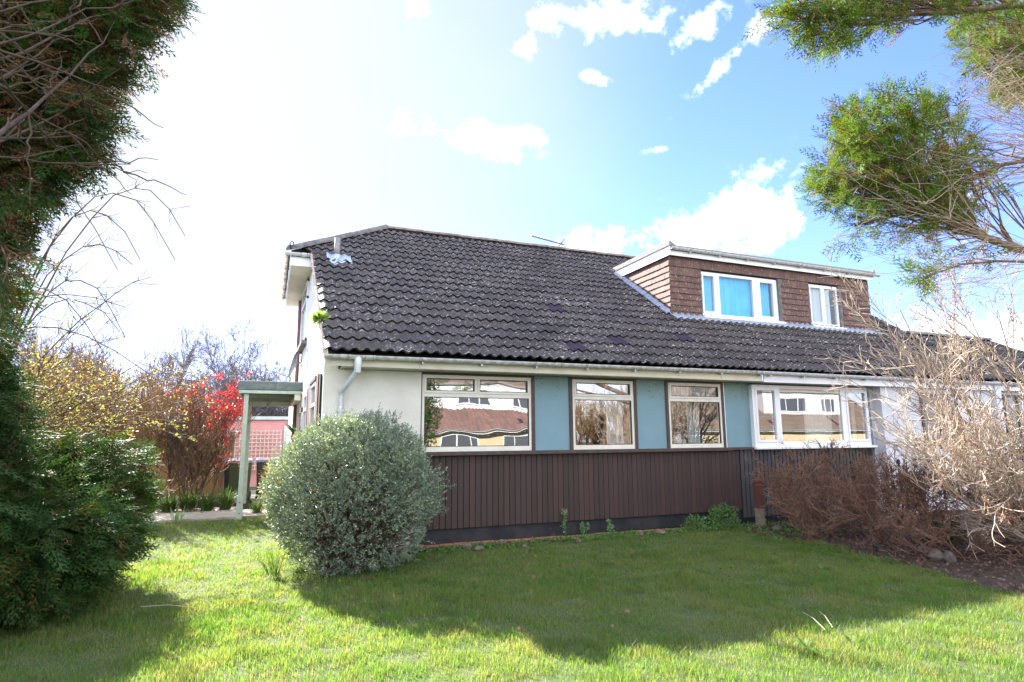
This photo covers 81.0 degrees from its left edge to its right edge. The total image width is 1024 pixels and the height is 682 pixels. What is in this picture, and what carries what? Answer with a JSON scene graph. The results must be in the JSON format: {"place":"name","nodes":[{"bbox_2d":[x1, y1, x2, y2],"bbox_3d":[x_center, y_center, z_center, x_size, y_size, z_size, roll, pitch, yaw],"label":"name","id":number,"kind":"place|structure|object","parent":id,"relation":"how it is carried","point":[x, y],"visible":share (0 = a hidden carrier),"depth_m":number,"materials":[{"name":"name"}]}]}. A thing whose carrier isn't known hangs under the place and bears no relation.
{"place":"outdoors","nodes":[
{"label":"outdoors","id":0,"kind":"place"},
{"bbox_2d":[0,0,205,354],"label":"overhanging cypress","id":1,"kind":"object","parent":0,"point":[65,74],"visible":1,"depth_m":3.31,"materials":[{"name":"brown bark"},{"name":"green cypress foliage"}]},
{"bbox_2d":[4,177,222,454],"bbox_3d":[-6.019,0.299,8.438,3.632,5.335,2.688,3,-10,-22],"label":"arching shrub","id":2,"kind":"object","parent":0,"point":[73,393],"visible":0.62,"depth_m":8.23,"materials":[{"name":"yellow plant"}]},
{"bbox_2d":[141,508,267,523],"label":"path","id":3,"kind":"structure","parent":0,"point":[211,515],"depth_m":12.10,"materials":[{"name":"concrete"}]},
{"bbox_2d":[251,490,282,508],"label":"side path","id":4,"kind":"structure","parent":0,"point":[253,494],"depth_m":15.74,"materials":[{"name":"concrete"}]},
{"bbox_2d":[255,457,278,498],"bbox_3d":[-6.268,3.508,15.341,0.574,1.036,0.664,3,-10,-22],"label":"wheelie bin","id":5,"kind":"object","parent":4,"relation":"on","point":[260,462],"visible":0.37,"depth_m":15.07,"materials":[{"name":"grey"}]},
{"bbox_2d":[0,487,1023,681],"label":"ground","id":6,"kind":"structure","parent":0,"point":[464,668],"depth_m":5.11,"materials":[{"name":"green plant"}]},
{"bbox_2d":[0,178,175,632],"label":"cypress tree","id":7,"kind":"object","parent":6,"relation":"on","point":[47,501],"visible":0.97,"depth_m":5.50,"materials":[{"name":"green plant"}]},
{"bbox_2d":[0,313,223,425],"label":"bare tree","id":8,"kind":"object","parent":6,"relation":"on","point":[106,358],"visible":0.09,"depth_m":19.69,"materials":[{"name":"grey plant"}]},
{"bbox_2d":[166,504,191,521],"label":"strap leaved plant","id":9,"kind":"object","parent":6,"relation":"on","point":[177,515],"visible":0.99,"depth_m":11.42,"materials":[{"name":"green plant"}]},
{"bbox_2d":[111,416,288,487],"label":"pink outbuilding","id":10,"kind":"structure","parent":6,"relation":"on","point":[266,423],"depth_m":20.10,"materials":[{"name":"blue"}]},
{"bbox_2d":[167,430,281,469],"bbox_3d":[-9.308,3.533,19.440,3.420,1.310,0.031,3,-10,-22],"label":"trellis","id":11,"kind":"object","parent":10,"relation":"attached to","point":[264,442],"visible":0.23,"depth_m":19.86,"materials":[{"name":"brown wood"}]},
{"bbox_2d":[283,426,287,457],"bbox_3d":[-7.365,3.833,20.353,0.770,1.880,0.075,3,-10,-22],"label":"door","id":12,"kind":"structure","parent":10,"relation":"in","point":[285,427],"depth_m":20.31,"materials":[{"name":"white"}]},
{"bbox_2d":[152,491,251,513],"bbox_3d":[-10.666,3.849,13.764,8.750,0.001,5.700,3,-10,-22],"label":"bed","id":13,"kind":"object","parent":6,"relation":"on","point":[215,507],"depth_m":13.99,"materials":[{"name":"soil"}]},
{"bbox_2d":[11,324,91,440],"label":"garden shrub","id":14,"kind":"object","parent":13,"relation":"on","point":[53,381],"visible":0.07,"depth_m":12.20,"materials":[{"name":"yellow plant"}]},
{"bbox_2d":[15,299,211,466],"bbox_3d":[-8.751,1.498,13.015,4.112,4.435,4.021,-6,-11,32],"label":"garden shrub","id":15,"kind":"object","parent":13,"relation":"on","point":[100,384],"visible":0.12,"depth_m":13.09,"materials":[{"name":"yellow plant"}]},
{"bbox_2d":[70,350,239,510],"bbox_3d":[-7.838,1.967,13.386,3.400,3.617,3.499,3,-10,-22],"label":"garden shrub","id":16,"kind":"object","parent":13,"relation":"on","point":[141,432],"visible":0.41,"depth_m":13.17,"materials":[{"name":"red plant"}]},
{"bbox_2d":[76,432,234,497],"bbox_3d":[-10.631,3.170,14.995,6.650,1.750,0.130,3,-10,-22],"label":"garden fence","id":17,"kind":"object","parent":13,"relation":"on","point":[209,486],"visible":0.04,"depth_m":15.90,"materials":[{"name":"brown wood"}]},
{"bbox_2d":[156,490,188,512],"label":"strap leaved plant","id":18,"kind":"object","parent":13,"relation":"on","point":[165,506],"visible":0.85,"depth_m":12.84,"materials":[{"name":"green plant"}]},
{"bbox_2d":[169,487,202,510],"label":"strap leaved plant","id":19,"kind":"object","parent":13,"relation":"on","point":[190,504],"visible":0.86,"depth_m":13.07,"materials":[{"name":"green plant"}]},
{"bbox_2d":[132,369,270,509],"bbox_3d":[-7.053,2.209,13.751,2.537,3.236,3.324,1,-9,-6],"label":"flowering quince","id":20,"kind":"object","parent":13,"relation":"on","point":[171,459],"visible":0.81,"depth_m":13.56,"materials":[{"name":"red plant"}]},
{"bbox_2d":[192,489,222,510],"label":"strap leaved plant","id":21,"kind":"object","parent":13,"relation":"on","point":[206,502],"visible":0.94,"depth_m":12.99,"materials":[{"name":"green plant"}]},
{"bbox_2d":[211,484,245,509],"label":"strap leaved plant","id":22,"kind":"object","parent":13,"relation":"on","point":[226,501],"visible":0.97,"depth_m":13.28,"materials":[{"name":"green plant"}]},
{"bbox_2d":[223,457,239,495],"bbox_3d":[-7.383,3.613,15.963,0.574,1.036,0.664,3,-10,-22],"label":"wheelie bin","id":23,"kind":"object","parent":13,"relation":"on","point":[226,477],"visible":0.16,"depth_m":15.66,"materials":[{"name":"grey"}]},
{"bbox_2d":[228,458,253,499],"bbox_3d":[-6.732,3.431,14.838,0.574,1.036,0.664,3,-10,-22],"label":"wheelie bin","id":24,"kind":"object","parent":13,"relation":"on","point":[234,477],"visible":0.57,"depth_m":14.58,"materials":[{"name":"green plastic"}]},
{"bbox_2d":[243,496,264,512],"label":"strap leaved plant","id":25,"kind":"object","parent":13,"relation":"on","point":[255,509],"visible":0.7,"depth_m":12.46,"materials":[{"name":"green plant"}]},
{"bbox_2d":[129,316,291,429],"bbox_3d":[-11.323,2.111,21.873,6.386,6.255,5.631,-6,-11,33],"label":"bare tree","id":26,"kind":"object","parent":6,"relation":"on","point":[229,378],"visible":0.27,"depth_m":21.40,"materials":[{"name":"grey plant"}]},
{"bbox_2d":[205,342,291,415],"bbox_3d":[-8.883,2.769,23.536,7.572,5.252,4.956,3,-10,-22],"label":"bare tree","id":27,"kind":"object","parent":6,"relation":"on","point":[285,411],"visible":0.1,"depth_m":22.87,"materials":[{"name":"grey plant"}]},
{"bbox_2d":[257,456,287,526],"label":"orange shrub","id":28,"kind":"object","parent":6,"relation":"on","point":[264,475],"visible":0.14,"depth_m":11.02,"materials":[{"name":"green plant"}]},
{"bbox_2d":[254,545,294,577],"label":"strap leaved plant","id":29,"kind":"object","parent":6,"relation":"on","point":[273,568],"visible":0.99,"depth_m":6.93,"materials":[{"name":"green plant"}]},
{"bbox_2d":[255,401,455,577],"bbox_3d":[-1.964,1.816,7.637,2.412,2.078,2.168,3,-10,-22],"label":"round bush","id":30,"kind":"object","parent":6,"relation":"on","point":[344,536],"visible":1,"depth_m":7.15,"materials":[{"name":"green plant"}]},
{"bbox_2d":[473,545,483,550],"bbox_3d":[-0.477,2.933,8.481,0.135,0.078,0.161,7,-12,-41],"label":"stone","id":31,"kind":"object","parent":6,"relation":"on","point":[478,548],"visible":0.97,"depth_m":8.45,"materials":[{"name":"grey stone"}]},
{"bbox_2d":[235,224,762,551],"bbox_3d":[-1.521,0.582,14.440,9.118,6.685,11.030,3,-10,-22],"label":"bungalow","id":32,"kind":"object","parent":6,"relation":"on","point":[528,391],"visible":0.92,"depth_m":10.44,"materials":[{"name":"tile"}]},
{"bbox_2d":[275,352,301,377],"bbox_3d":[-4.990,0.540,13.442,0.497,0.608,0.473,-3,-9,17],"label":"satellite dish","id":33,"kind":"object","parent":32,"relation":"attached to","point":[294,362],"visible":0.98,"depth_m":13.31,"materials":[{"name":"grey metal"}]},
{"bbox_2d":[286,422,301,441],"bbox_3d":[-4.240,1.782,11.769,0.445,0.411,0.348,3,-10,-22],"label":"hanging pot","id":34,"kind":"object","parent":32,"relation":"attached to","point":[291,429],"visible":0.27,"depth_m":11.67,"materials":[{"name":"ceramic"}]},
{"bbox_2d":[296,279,309,353],"bbox_3d":[-4.552,-0.500,13.045,0.110,1.360,1.772,3,-10,-22],"label":"gable window","id":35,"kind":"structure","parent":32,"relation":"in","point":[305,296],"depth_m":12.93,"materials":[{"name":"white plastic"}]},
{"bbox_2d":[302,392,306,449],"bbox_3d":[-3.844,1.503,11.046,0.110,1.070,0.972,3,-10,-22],"label":"gable window","id":36,"kind":"structure","parent":32,"relation":"in","point":[305,395],"depth_m":11.39,"materials":[{"name":"white plastic"}]},
{"bbox_2d":[308,381,315,445],"bbox_3d":[-3.148,1.233,9.490,0.045,1.130,1.001,3,-10,-22],"label":"gable window","id":37,"kind":"structure","parent":32,"relation":"in","point":[313,387],"depth_m":9.81,"materials":[{"name":"white plastic"}]},
{"bbox_2d":[309,308,329,329],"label":"roof plant","id":38,"kind":"object","parent":32,"relation":"on","point":[317,317],"visible":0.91,"depth_m":8.89,"materials":[{"name":"green plant"}]},
{"bbox_2d":[421,374,531,451],"bbox_3d":[-0.530,1.124,9.319,1.789,1.154,0.084,3,-10,-22],"label":"window","id":39,"kind":"structure","parent":32,"relation":"in","point":[476,393],"depth_m":9.32,"materials":[{"name":"white glass"}]},
{"bbox_2d":[530,235,565,247],"bbox_3d":[1.136,-2.010,18.151,1.214,2.438,0.277,3,-10,-22],"label":"tv aerial","id":40,"kind":"object","parent":32,"relation":"attached to","point":[539,237],"visible":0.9,"depth_m":18.34,"materials":[{"name":"metal"}]},
{"bbox_2d":[572,379,634,449],"bbox_3d":[1.493,1.261,10.259,1.187,1.154,0.341,3,-10,-22],"label":"window","id":41,"kind":"structure","parent":32,"relation":"in","point":[613,397],"depth_m":10.32,"materials":[{"name":"white glass"}]},
{"bbox_2d":[674,434,681,442],"bbox_3d":[2.991,1.771,10.816,0.110,0.188,0.080,3,-10,-22],"label":"box","id":42,"kind":"object","parent":32,"relation":"on","point":[677,438],"visible":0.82,"depth_m":10.79,"materials":[{"name":"white"}]},
{"bbox_2d":[689,434,694,442],"bbox_3d":[3.276,1.790,10.951,0.110,0.190,0.110,3,-10,-22],"label":"bottle","id":43,"kind":"object","parent":32,"relation":"on","point":[691,439],"visible":0.8,"depth_m":10.91,"materials":[{"name":"beige"}]},
{"bbox_2d":[668,382,723,447],"bbox_3d":[3.249,1.365,10.983,1.176,1.154,0.392,3,-10,-22],"label":"window","id":44,"kind":"structure","parent":32,"relation":"in","point":[690,393],"depth_m":10.99,"materials":[{"name":"white glass"}]},
{"bbox_2d":[387,523,749,553],"bbox_3d":[1.238,3.098,9.466,6.800,0.001,0.340,3,-10,-22],"label":"wall bed","id":45,"kind":"object","parent":6,"relation":"on","point":[528,541],"depth_m":9.05,"materials":[{"name":"red brick"}]},
{"bbox_2d":[462,543,471,549],"bbox_3d":[-0.638,2.956,8.583,0.167,0.120,0.157,0,-9,-3],"label":"stone","id":46,"kind":"object","parent":45,"relation":"on","point":[467,546],"visible":0.79,"depth_m":8.54,"materials":[{"name":"grey stone"}]},
{"bbox_2d":[497,539,505,545],"bbox_3d":[-0.148,2.982,8.868,0.132,0.108,0.114,-2,-9,13],"label":"stone","id":47,"kind":"object","parent":45,"relation":"on","point":[501,540],"visible":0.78,"depth_m":8.82,"materials":[{"name":"grey stone"}]},
{"bbox_2d":[561,508,567,535],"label":"young plant","id":48,"kind":"object","parent":45,"relation":"on","point":[564,520],"visible":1,"depth_m":9.49,"materials":[{"name":"green plant"}]},
{"bbox_2d":[580,521,589,534],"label":"young plant","id":49,"kind":"object","parent":45,"relation":"on","point":[582,528],"visible":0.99,"depth_m":9.58,"materials":[{"name":"green plant"}]},
{"bbox_2d":[606,519,614,535],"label":"young plant","id":50,"kind":"object","parent":45,"relation":"on","point":[611,527],"visible":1,"depth_m":9.56,"materials":[{"name":"green plant"}]},
{"bbox_2d":[680,513,709,531],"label":"bushy weed","id":51,"kind":"object","parent":45,"relation":"on","point":[694,523],"visible":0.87,"depth_m":10.06,"materials":[{"name":"green plant"}]},
{"bbox_2d":[706,502,741,529],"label":"bushy weed","id":52,"kind":"object","parent":45,"relation":"on","point":[725,509],"visible":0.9,"depth_m":10.29,"materials":[{"name":"green plant"}]},
{"bbox_2d":[412,520,843,553],"bbox_3d":[1.970,3.023,9.127,6.942,0.130,1.367,3,-10,-22],"label":"ground cover","id":53,"kind":"object","parent":6,"relation":"on","point":[582,537],"visible":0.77,"depth_m":9.52,"materials":[{"name":"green plant"}]},
{"bbox_2d":[753,476,765,526],"bbox_3d":[4.362,2.857,10.587,0.112,0.920,0.112,3,-10,-22],"label":"boundary post","id":54,"kind":"object","parent":6,"relation":"on","point":[759,502],"visible":0.74,"depth_m":10.55,"materials":[{"name":"brown wood"}]},
{"bbox_2d":[594,240,1008,523],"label":"dormer house","id":55,"kind":"structure","parent":6,"relation":"on","point":[779,323],"depth_m":13.11,"materials":[{"name":"tile"}]},
{"bbox_2d":[748,384,877,448],"bbox_3d":[5.900,1.514,11.898,3.160,1.205,0.402,3,-10,-22],"label":"window","id":56,"kind":"structure","parent":55,"relation":"in","point":[817,413],"depth_m":12.05,"materials":[{"name":"white plastic"}]},
{"bbox_2d":[919,393,959,445],"bbox_3d":[9.188,1.678,12.849,1.200,1.100,0.030,3,-10,-22],"label":"window","id":57,"kind":"structure","parent":55,"relation":"in","point":[923,424],"depth_m":12.75,"materials":[{"name":"white glass"}]},
{"bbox_2d":[797,637,815,647],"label":"lawn weed","id":58,"kind":"object","parent":6,"relation":"on","point":[801,642],"visible":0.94,"depth_m":4.52,"materials":[{"name":"green plant"}]},
{"bbox_2d":[809,647,832,658],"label":"lawn weed","id":59,"kind":"object","parent":6,"relation":"on","point":[827,652],"visible":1,"depth_m":4.32,"materials":[{"name":"green plant"}]},
{"bbox_2d":[845,635,864,644],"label":"lawn weed","id":60,"kind":"object","parent":6,"relation":"on","point":[860,641],"visible":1,"depth_m":4.57,"materials":[{"name":"green plant"}]},
{"bbox_2d":[746,509,1023,595],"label":"flower bed","id":61,"kind":"object","parent":6,"relation":"on","point":[1009,578],"visible":0.33,"depth_m":7.97,"materials":[{"name":"soil"}]},
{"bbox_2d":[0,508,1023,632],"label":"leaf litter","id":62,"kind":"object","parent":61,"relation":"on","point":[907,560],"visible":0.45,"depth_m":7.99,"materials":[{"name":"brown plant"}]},
{"bbox_2d":[772,525,780,530],"bbox_3d":[4.452,3.156,10.090,0.151,0.116,0.385,-5,-10,27],"label":"stone","id":63,"kind":"object","parent":61,"relation":"on","point":[777,527],"visible":0.76,"depth_m":9.98,"materials":[{"name":"grey stone"}]},
{"bbox_2d":[741,440,896,544],"bbox_3d":[4.901,2.400,9.882,2.648,1.553,2.457,3,-10,-22],"label":"brown shrub","id":64,"kind":"object","parent":61,"relation":"on","point":[793,507],"visible":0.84,"depth_m":9.61,"materials":[{"name":"brown plant"}]},
{"bbox_2d":[782,434,968,530],"bbox_3d":[6.168,2.346,10.427,2.998,1.820,2.921,3,-10,-22],"label":"brown shrub","id":65,"kind":"object","parent":61,"relation":"on","point":[835,462],"visible":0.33,"depth_m":10.30,"materials":[{"name":"brown plant"}]},
{"bbox_2d":[741,0,1023,311],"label":"leaning cypress","id":66,"kind":"object","parent":61,"relation":"on","point":[912,190],"visible":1,"depth_m":5.08,"materials":[{"name":"green plant"}]},
{"bbox_2d":[802,443,1000,551],"bbox_3d":[5.736,2.291,9.083,2.513,1.497,2.789,-4,-10,21],"label":"brown shrub","id":67,"kind":"object","parent":61,"relation":"on","point":[860,509],"visible":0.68,"depth_m":8.84,"materials":[{"name":"brown plant"}]},
{"bbox_2d":[812,207,1023,561],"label":"pale twiggy shrub","id":68,"kind":"object","parent":61,"relation":"on","point":[995,481],"visible":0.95,"depth_m":8.13,"materials":[{"name":"beige plant"}]},
{"bbox_2d":[850,459,994,519],"bbox_3d":[9.067,2.940,12.245,5.835,1.120,0.070,3,-10,-22],"label":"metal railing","id":69,"kind":"object","parent":61,"relation":"on","point":[898,460],"visible":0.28,"depth_m":11.61,"materials":[{"name":"black metal"}]},
{"bbox_2d":[917,546,931,553],"bbox_3d":[5.532,2.816,8.037,0.198,0.131,0.169,-2,-9,13],"label":"stone","id":70,"kind":"object","parent":61,"relation":"on","point":[921,549],"visible":0.3,"depth_m":8.01,"materials":[{"name":"grey stone"}]},
{"bbox_2d":[927,549,942,560],"bbox_3d":[5.411,2.744,7.656,0.166,0.174,0.195,8,-12,-43],"label":"stone","id":71,"kind":"object","parent":61,"relation":"on","point":[935,554],"visible":0.84,"depth_m":7.61,"materials":[{"name":"grey stone"}]},
{"bbox_2d":[917,515,974,543],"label":"green shrub","id":72,"kind":"object","parent":61,"relation":"on","point":[951,527],"visible":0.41,"depth_m":8.83,"materials":[{"name":"plant"}]},
{"bbox_2d":[869,471,1023,568],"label":"brown shrub","id":73,"kind":"object","parent":61,"relation":"on","point":[985,547],"visible":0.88,"depth_m":7.70,"materials":[{"name":"brown plant"}]},
{"bbox_2d":[942,551,956,562],"bbox_3d":[5.491,2.734,7.577,0.147,0.172,0.243,-1,-9,3],"label":"stone","id":74,"kind":"object","parent":61,"relation":"on","point":[948,556],"visible":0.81,"depth_m":7.49,"materials":[{"name":"grey stone"}]},
{"bbox_2d":[906,331,1023,490],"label":"wing","id":75,"kind":"structure","parent":6,"relation":"on","point":[1001,348],"depth_m":15.02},
{"bbox_2d":[1002,394,1023,437],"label":"window","id":76,"kind":"structure","parent":75,"relation":"in","point":[1009,398],"depth_m":13.87,"materials":[{"name":"white glass"}]},
{"bbox_2d":[0,0,1023,428],"label":"sky","id":77,"kind":"structure","parent":0,"point":[626,127],"materials":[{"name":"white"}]},
{"bbox_2d":[968,429,1023,541],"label":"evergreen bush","id":78,"kind":"object","parent":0,"point":[1011,480],"visible":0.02,"depth_m":8.87,"materials":[{"name":"plant"}]}
]}

